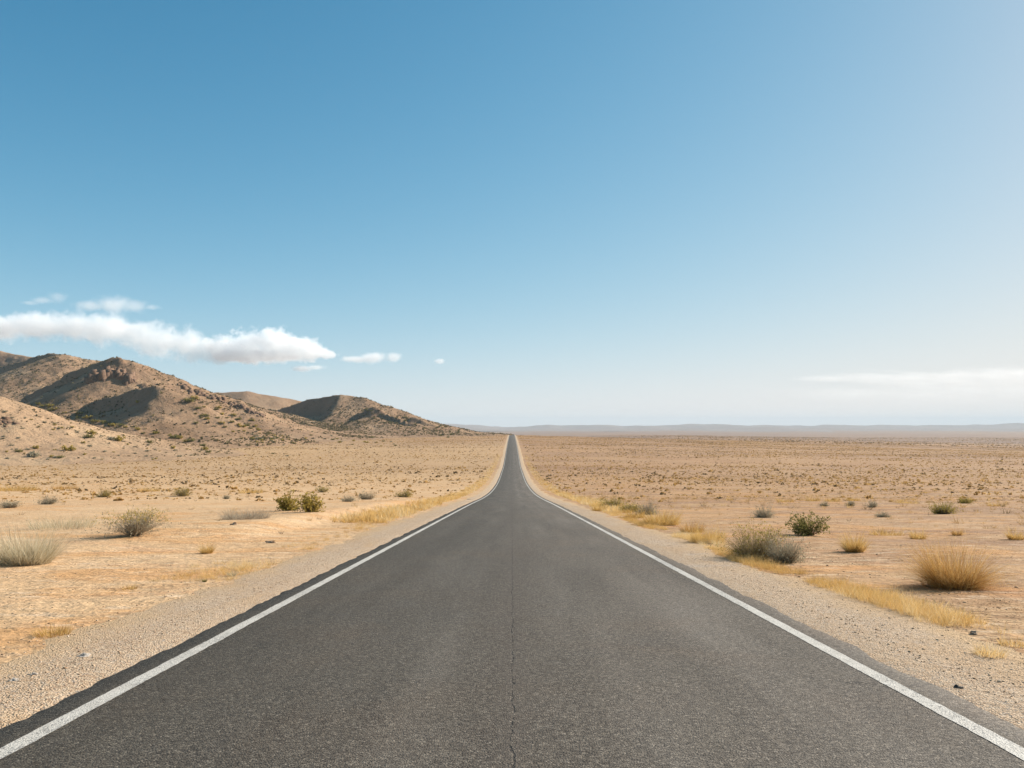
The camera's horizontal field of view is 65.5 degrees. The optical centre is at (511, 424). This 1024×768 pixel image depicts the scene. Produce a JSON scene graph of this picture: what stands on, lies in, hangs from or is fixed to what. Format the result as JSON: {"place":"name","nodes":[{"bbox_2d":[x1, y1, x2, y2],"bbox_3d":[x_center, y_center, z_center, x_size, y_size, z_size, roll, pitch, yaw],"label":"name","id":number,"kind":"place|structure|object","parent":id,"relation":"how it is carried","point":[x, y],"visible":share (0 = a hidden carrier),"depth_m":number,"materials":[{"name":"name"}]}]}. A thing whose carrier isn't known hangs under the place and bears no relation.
{"place":"outdoors","nodes":[
{"label":"outdoors","id":0,"kind":"place"},
{"bbox_2d":[0,396,247,465],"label":"hill","id":1,"kind":"structure","parent":0,"point":[43,438],"depth_m":399.03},
{"bbox_2d":[0,417,19,426],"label":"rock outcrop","id":2,"kind":"object","parent":1,"relation":"on","point":[4,420],"visible":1,"depth_m":403.53,"materials":[{"name":"stone"}]},
{"bbox_2d":[26,451,40,456],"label":"shrub","id":3,"kind":"object","parent":1,"relation":"on","point":[32,454],"visible":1,"depth_m":348.00,"materials":[{"name":"grey plant"}]},
{"bbox_2d":[59,445,75,450],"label":"shrub","id":4,"kind":"object","parent":1,"relation":"on","point":[71,448],"visible":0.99,"depth_m":374.48,"materials":[{"name":"green plant"}]},
{"bbox_2d":[114,435,125,440],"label":"shrub","id":5,"kind":"object","parent":1,"relation":"on","point":[118,438],"visible":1,"depth_m":419.64,"materials":[{"name":"green plant"}]},
{"bbox_2d":[0,351,407,448],"bbox_3d":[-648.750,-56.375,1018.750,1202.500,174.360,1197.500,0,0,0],"label":"hill","id":6,"kind":"structure","parent":0,"point":[147,397],"depth_m":702.65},
{"bbox_2d":[84,366,136,385],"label":"rock outcrop","id":7,"kind":"object","parent":6,"relation":"on","point":[118,373],"visible":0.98,"depth_m":725.87,"materials":[{"name":"brown stone"}]},
{"bbox_2d":[183,397,195,401],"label":"shrub","id":8,"kind":"object","parent":6,"relation":"on","point":[188,400],"visible":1,"depth_m":601.65,"materials":[{"name":"green plant"}]},
{"bbox_2d":[177,383,265,416],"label":"rock outcrop","id":9,"kind":"object","parent":6,"relation":"on","point":[212,397],"visible":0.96,"depth_m":766.64,"materials":[{"name":"brown stone"}]},
{"bbox_2d":[0,353,511,460],"bbox_3d":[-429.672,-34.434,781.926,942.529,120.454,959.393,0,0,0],"label":"hill scrub","id":10,"kind":"object","parent":6,"relation":"on","point":[340,429],"visible":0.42,"depth_m":817.91,"materials":[{"name":"green plant"}]},
{"bbox_2d":[215,391,301,409],"bbox_3d":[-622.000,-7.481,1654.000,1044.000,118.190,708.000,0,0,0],"label":"hill","id":11,"kind":"structure","parent":0,"point":[267,401],"depth_m":1573.06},
{"bbox_2d":[277,395,507,436],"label":"hill","id":12,"kind":"structure","parent":0,"point":[311,408],"depth_m":1102.53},
{"bbox_2d":[0,435,1023,767],"bbox_3d":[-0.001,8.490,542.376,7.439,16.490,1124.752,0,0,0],"label":"road","id":13,"kind":"structure","parent":0,"point":[510,621],"depth_m":6.80,"materials":[{"name":"grey asphalt"}]},
{"bbox_2d":[0,435,509,758],"bbox_3d":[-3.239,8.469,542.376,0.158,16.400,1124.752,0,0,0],"label":"road line","id":14,"kind":"object","parent":13,"relation":"on","point":[31,737],"visible":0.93,"depth_m":7.16,"materials":[{"name":"white paint"}]},
{"bbox_2d":[514,435,1023,759],"bbox_3d":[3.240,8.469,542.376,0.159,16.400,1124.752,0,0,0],"label":"road line","id":15,"kind":"object","parent":13,"relation":"on","point":[992,737],"visible":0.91,"depth_m":7.12,"materials":[{"name":"white paint"}]},
{"bbox_2d":[0,430,1023,663],"bbox_3d":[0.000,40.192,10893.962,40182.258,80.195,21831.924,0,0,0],"label":"ground","id":16,"kind":"structure","parent":0,"point":[242,540],"depth_m":53.29,"materials":[{"name":"beige sand"}]},
{"bbox_2d":[0,499,24,507],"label":"shrub","id":17,"kind":"object","parent":16,"relation":"on","point":[9,505],"visible":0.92,"depth_m":53.07,"materials":[{"name":"grey plant"}]},
{"bbox_2d":[0,483,39,490],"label":"grass clump","id":18,"kind":"object","parent":16,"relation":"on","point":[19,488],"visible":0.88,"depth_m":131.65,"materials":[{"name":"beige plant"}]},
{"bbox_2d":[0,514,75,565],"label":"grass clump","id":19,"kind":"object","parent":16,"relation":"on","point":[42,554],"visible":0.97,"depth_m":16.68,"materials":[{"name":"beige plant"}]},
{"bbox_2d":[33,493,63,503],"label":"shrub","id":20,"kind":"object","parent":16,"relation":"on","point":[47,502],"visible":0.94,"depth_m":62.06,"materials":[{"name":"grey plant"}]},
{"bbox_2d":[28,619,73,637],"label":"grass clump","id":21,"kind":"object","parent":16,"relation":"on","point":[64,631],"visible":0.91,"depth_m":9.10,"materials":[{"name":"yellow plant"}]},
{"bbox_2d":[25,512,99,530],"bbox_3d":[-15.518,3.295,27.506,2.565,0.598,2.642,0,0,0],"label":"grass clump","id":22,"kind":"object","parent":16,"relation":"on","point":[72,525],"visible":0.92,"depth_m":27.51,"materials":[{"name":"beige plant"}]},
{"bbox_2d":[51,483,80,488],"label":"grass clump","id":23,"kind":"object","parent":16,"relation":"on","point":[72,486],"visible":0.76,"depth_m":144.79,"materials":[{"name":"plant"}]},
{"bbox_2d":[96,486,111,496],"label":"shrub","id":24,"kind":"object","parent":16,"relation":"on","point":[105,494],"visible":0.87,"depth_m":99.35,"materials":[{"name":"green plant"}]},
{"bbox_2d":[120,583,138,589],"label":"grass clump","id":25,"kind":"object","parent":16,"relation":"on","point":[130,587],"visible":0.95,"depth_m":12.99,"materials":[{"name":"yellow plant"}]},
{"bbox_2d":[80,504,180,538],"bbox_3d":[-11.549,2.912,24.517,3.001,1.050,2.780,0,0,0],"label":"shrub","id":26,"kind":"object","parent":16,"relation":"on","point":[136,527],"visible":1,"depth_m":24.30,"materials":[{"name":"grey plant"}]},
{"bbox_2d":[137,484,161,491],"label":"grass clump","id":27,"kind":"object","parent":16,"relation":"on","point":[148,490],"visible":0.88,"depth_m":130.91,"materials":[{"name":"beige plant"}]},
{"bbox_2d":[171,485,193,496],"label":"shrub","id":28,"kind":"object","parent":16,"relation":"on","point":[182,492],"visible":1,"depth_m":102.09,"materials":[{"name":"green plant"}]},
{"bbox_2d":[196,540,216,553],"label":"grass clump","id":29,"kind":"object","parent":16,"relation":"on","point":[210,550],"visible":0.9,"depth_m":19.47,"materials":[{"name":"yellow plant"}]},
{"bbox_2d":[214,505,275,519],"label":"grass clump","id":30,"kind":"object","parent":16,"relation":"on","point":[232,516],"visible":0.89,"depth_m":31.38,"materials":[{"name":"beige plant"}]},
{"bbox_2d":[236,487,263,493],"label":"grass clump","id":31,"kind":"object","parent":16,"relation":"on","point":[252,491],"visible":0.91,"depth_m":118.27,"materials":[{"name":"beige plant"}]},
{"bbox_2d":[0,435,508,728],"bbox_3d":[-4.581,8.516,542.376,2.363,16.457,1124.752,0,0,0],"label":"gravel shoulder","id":32,"kind":"object","parent":16,"relation":"on","point":[34,701],"visible":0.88,"depth_m":9.40},
{"bbox_2d":[77,653,89,656],"bbox_3d":[-4.287,2.308,7.966,0.132,0.039,0.126,0,0,-14],"label":"stone","id":33,"kind":"object","parent":32,"relation":"on","point":[84,655],"visible":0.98,"depth_m":7.95,"materials":[{"name":"grey stone"}]},
{"bbox_2d":[273,489,301,510],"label":"shrub","id":34,"kind":"object","parent":16,"relation":"on","point":[289,506],"visible":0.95,"depth_m":40.93,"materials":[{"name":"green plant"}]},
{"bbox_2d":[292,491,325,512],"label":"shrub","id":35,"kind":"object","parent":16,"relation":"on","point":[308,504],"visible":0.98,"depth_m":38.15,"materials":[{"name":"green plant"}]},
{"bbox_2d":[315,484,331,491],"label":"shrub","id":36,"kind":"object","parent":16,"relation":"on","point":[321,490],"visible":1,"depth_m":125.59,"materials":[{"name":"green plant"}]},
{"bbox_2d":[341,496,358,501],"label":"shrub","id":37,"kind":"object","parent":16,"relation":"on","point":[350,499],"visible":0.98,"depth_m":62.63,"materials":[{"name":"grey plant"}]},
{"bbox_2d":[356,489,377,499],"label":"shrub","id":38,"kind":"object","parent":16,"relation":"on","point":[366,497],"visible":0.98,"depth_m":76.07,"materials":[{"name":"grey plant"}]},
{"bbox_2d":[390,489,411,496],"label":"shrub","id":39,"kind":"object","parent":16,"relation":"on","point":[402,494],"visible":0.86,"depth_m":95.68,"materials":[{"name":"green plant"}]},
{"bbox_2d":[329,455,640,522],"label":"verge grass","id":40,"kind":"structure","parent":16,"relation":"on","point":[372,515],"depth_m":53.35,"materials":[{"name":"beige plant"}]},
{"bbox_2d":[0,435,1023,501],"bbox_3d":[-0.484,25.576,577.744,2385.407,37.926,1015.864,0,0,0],"label":"flat scrub","id":41,"kind":"object","parent":16,"relation":"on","point":[131,481],"visible":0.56,"depth_m":276.09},
{"bbox_2d":[0,505,1023,708],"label":"gravel pebbles","id":42,"kind":"object","parent":16,"relation":"on","point":[841,619],"visible":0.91,"depth_m":9.52,"materials":[{"name":"gravel"}]},
{"bbox_2d":[0,492,1023,655],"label":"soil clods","id":43,"kind":"object","parent":16,"relation":"on","point":[582,495],"visible":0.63,"depth_m":14.64,"materials":[{"name":"soil"}]},
{"bbox_2d":[2,474,1023,541],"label":"flat scrub","id":44,"kind":"object","parent":16,"relation":"on","point":[720,495],"visible":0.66,"depth_m":87.33,"materials":[{"name":"brown plant"}]},
{"bbox_2d":[590,503,609,510],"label":"grass clump","id":45,"kind":"object","parent":16,"relation":"on","point":[597,509],"visible":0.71,"depth_m":48.16,"materials":[{"name":"yellow plant"}]},
{"bbox_2d":[595,496,626,506],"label":"shrub","id":46,"kind":"object","parent":16,"relation":"on","point":[611,502],"visible":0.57,"depth_m":53.96,"materials":[{"name":"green plant"}]},
{"bbox_2d":[618,502,639,511],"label":"shrub","id":47,"kind":"object","parent":16,"relation":"on","point":[628,507],"visible":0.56,"depth_m":46.67,"materials":[{"name":"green plant"}]},
{"bbox_2d":[622,506,645,517],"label":"grass clump","id":48,"kind":"object","parent":16,"relation":"on","point":[636,515],"visible":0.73,"depth_m":38.70,"materials":[{"name":"yellow plant"}]},
{"bbox_2d":[632,497,661,514],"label":"shrub","id":49,"kind":"object","parent":16,"relation":"on","point":[646,507],"visible":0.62,"depth_m":42.91,"materials":[{"name":"grey plant"}]},
{"bbox_2d":[639,504,684,525],"bbox_3d":[6.084,3.662,32.523,2.142,0.916,2.186,0,0,0],"label":"grass clump","id":50,"kind":"object","parent":16,"relation":"on","point":[659,519],"visible":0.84,"depth_m":32.30,"materials":[{"name":"yellow plant"}]},
{"bbox_2d":[680,516,706,532],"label":"grass clump","id":51,"kind":"object","parent":16,"relation":"on","point":[686,528],"visible":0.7,"depth_m":27.82,"materials":[{"name":"plant"}]},
{"bbox_2d":[688,519,730,543],"bbox_3d":[5.657,3.040,23.039,1.452,0.789,1.438,0,0,0],"label":"grass clump","id":52,"kind":"object","parent":16,"relation":"on","point":[717,536],"visible":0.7,"depth_m":22.89,"materials":[{"name":"yellow plant"}]},
{"bbox_2d":[705,517,798,560],"bbox_3d":[5.514,2.600,18.262,2.029,0.981,1.995,0,0,25],"label":"shrub","id":53,"kind":"object","parent":16,"relation":"on","point":[744,547],"visible":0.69,"depth_m":18.10,"materials":[{"name":"green plant"}]},
{"bbox_2d":[492,434,1023,447],"bbox_3d":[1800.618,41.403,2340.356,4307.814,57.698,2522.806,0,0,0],"label":"flat scrub","id":54,"kind":"object","parent":16,"relation":"on","point":[878,442],"visible":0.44,"depth_m":2043.08,"materials":[{"name":"brown plant"}]},
{"bbox_2d":[751,500,779,517],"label":"shrub","id":55,"kind":"object","parent":16,"relation":"on","point":[763,514],"visible":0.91,"depth_m":38.77,"materials":[{"name":"grey plant"}]},
{"bbox_2d":[515,435,1023,729],"bbox_3d":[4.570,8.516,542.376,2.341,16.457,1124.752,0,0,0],"label":"gravel shoulder","id":56,"kind":"object","parent":16,"relation":"on","point":[1009,710],"visible":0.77,"depth_m":9.52},
{"bbox_2d":[968,637,1009,658],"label":"grass clump","id":57,"kind":"object","parent":56,"relation":"on","point":[984,652],"visible":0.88,"depth_m":8.00,"materials":[{"name":"yellow plant"}]},
{"bbox_2d":[775,496,793,501],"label":"grass clump","id":58,"kind":"object","parent":16,"relation":"on","point":[782,500],"visible":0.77,"depth_m":67.51,"materials":[{"name":"beige plant"}]},
{"bbox_2d":[759,528,816,563],"bbox_3d":[5.987,2.652,17.381,1.356,0.754,1.631,0,0,0],"label":"shrub","id":59,"kind":"object","parent":16,"relation":"on","point":[786,554],"visible":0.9,"depth_m":17.23,"materials":[{"name":"grey plant"}]},
{"bbox_2d":[785,510,829,535],"bbox_3d":[9.735,3.245,26.322,1.392,0.856,1.681,0,0,0],"label":"shrub","id":60,"kind":"object","parent":16,"relation":"on","point":[802,526],"visible":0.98,"depth_m":26.04,"materials":[{"name":"green plant"}]},
{"bbox_2d":[805,496,821,500],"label":"grass clump","id":61,"kind":"object","parent":16,"relation":"on","point":[813,499],"visible":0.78,"depth_m":71.74,"materials":[{"name":"beige plant"}]},
{"bbox_2d":[819,500,829,505],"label":"shrub","id":62,"kind":"object","parent":16,"relation":"on","point":[825,503],"visible":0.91,"depth_m":58.23,"materials":[{"name":"grey plant"}]},
{"bbox_2d":[823,497,839,501],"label":"grass clump","id":63,"kind":"object","parent":16,"relation":"on","point":[831,500],"visible":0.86,"depth_m":70.98,"materials":[{"name":"beige plant"}]},
{"bbox_2d":[844,500,854,505],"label":"shrub","id":64,"kind":"object","parent":16,"relation":"on","point":[849,503],"visible":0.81,"depth_m":58.15,"materials":[{"name":"grey plant"}]},
{"bbox_2d":[846,496,860,500],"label":"grass clump","id":65,"kind":"object","parent":16,"relation":"on","point":[858,499],"visible":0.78,"depth_m":74.04,"materials":[{"name":"beige plant"}]},
{"bbox_2d":[835,526,872,551],"bbox_3d":[8.541,2.787,19.867,1.055,0.817,0.984,0,0,0],"label":"grass clump","id":66,"kind":"object","parent":16,"relation":"on","point":[855,547],"visible":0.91,"depth_m":19.78,"materials":[{"name":"yellow plant"}]},
{"bbox_2d":[863,501,879,507],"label":"shrub","id":67,"kind":"object","parent":16,"relation":"on","point":[872,504],"visible":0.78,"depth_m":55.69,"materials":[{"name":"grey plant"}]},
{"bbox_2d":[874,510,889,516],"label":"shrub","id":68,"kind":"object","parent":16,"relation":"on","point":[883,515],"visible":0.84,"depth_m":40.81,"materials":[{"name":"grey plant"}]},
{"bbox_2d":[870,524,907,535],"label":"grass clump","id":69,"kind":"object","parent":16,"relation":"on","point":[885,534],"visible":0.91,"depth_m":26.48,"materials":[{"name":"yellow plant"}]},
{"bbox_2d":[896,498,918,503],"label":"grass clump","id":70,"kind":"object","parent":16,"relation":"on","point":[899,501],"visible":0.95,"depth_m":63.36,"materials":[{"name":"beige plant"}]},
{"bbox_2d":[906,528,930,538],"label":"grass clump","id":71,"kind":"object","parent":16,"relation":"on","point":[915,536],"visible":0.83,"depth_m":24.89,"materials":[{"name":"yellow plant"}]},
{"bbox_2d":[927,499,963,513],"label":"shrub","id":72,"kind":"object","parent":16,"relation":"on","point":[943,509],"visible":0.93,"depth_m":44.36,"materials":[{"name":"green plant"}]},
{"bbox_2d":[884,531,1023,592],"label":"grass clump","id":73,"kind":"object","parent":16,"relation":"on","point":[934,576],"visible":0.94,"depth_m":13.09,"materials":[{"name":"plant"}]},
{"bbox_2d":[947,528,963,535],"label":"grass clump","id":74,"kind":"object","parent":16,"relation":"on","point":[958,533],"visible":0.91,"depth_m":26.15,"materials":[{"name":"plant"}]},
{"bbox_2d":[953,496,973,503],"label":"shrub","id":75,"kind":"object","parent":16,"relation":"on","point":[965,500],"visible":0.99,"depth_m":65.06,"materials":[{"name":"green plant"}]},
{"bbox_2d":[985,501,1006,505],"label":"grass clump","id":76,"kind":"object","parent":16,"relation":"on","point":[996,504],"visible":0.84,"depth_m":58.05,"materials":[{"name":"beige plant"}]},
{"bbox_2d":[996,632,1023,647],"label":"grass clump","id":77,"kind":"object","parent":16,"relation":"on","point":[1010,642],"visible":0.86,"depth_m":8.52,"materials":[{"name":"yellow plant"}]},
{"bbox_2d":[1002,527,1023,539],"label":"grass clump","id":78,"kind":"object","parent":16,"relation":"on","point":[1014,537],"visible":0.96,"depth_m":24.10,"materials":[{"name":"yellow plant"}]},
{"bbox_2d":[0,0,1023,426],"label":"sky","id":79,"kind":"structure","parent":0,"point":[501,213],"materials":[{"name":"blue"}]},
{"bbox_2d":[7,497,1023,628],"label":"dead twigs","id":80,"kind":"object","parent":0,"point":[789,563],"visible":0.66,"depth_m":17.19,"materials":[{"name":"brown plant"}]},
{"bbox_2d":[148,503,1014,633],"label":"verge grass","id":81,"kind":"structure","parent":0,"point":[877,597],"depth_m":13.31,"materials":[{"name":"yellow plant"}]},
{"bbox_2d":[445,423,1023,431],"bbox_3d":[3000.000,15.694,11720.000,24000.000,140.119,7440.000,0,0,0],"label":"hills","id":82,"kind":"structure","parent":0,"point":[824,428],"depth_m":10921.89,"materials":[{"name":"grey"}]}
]}

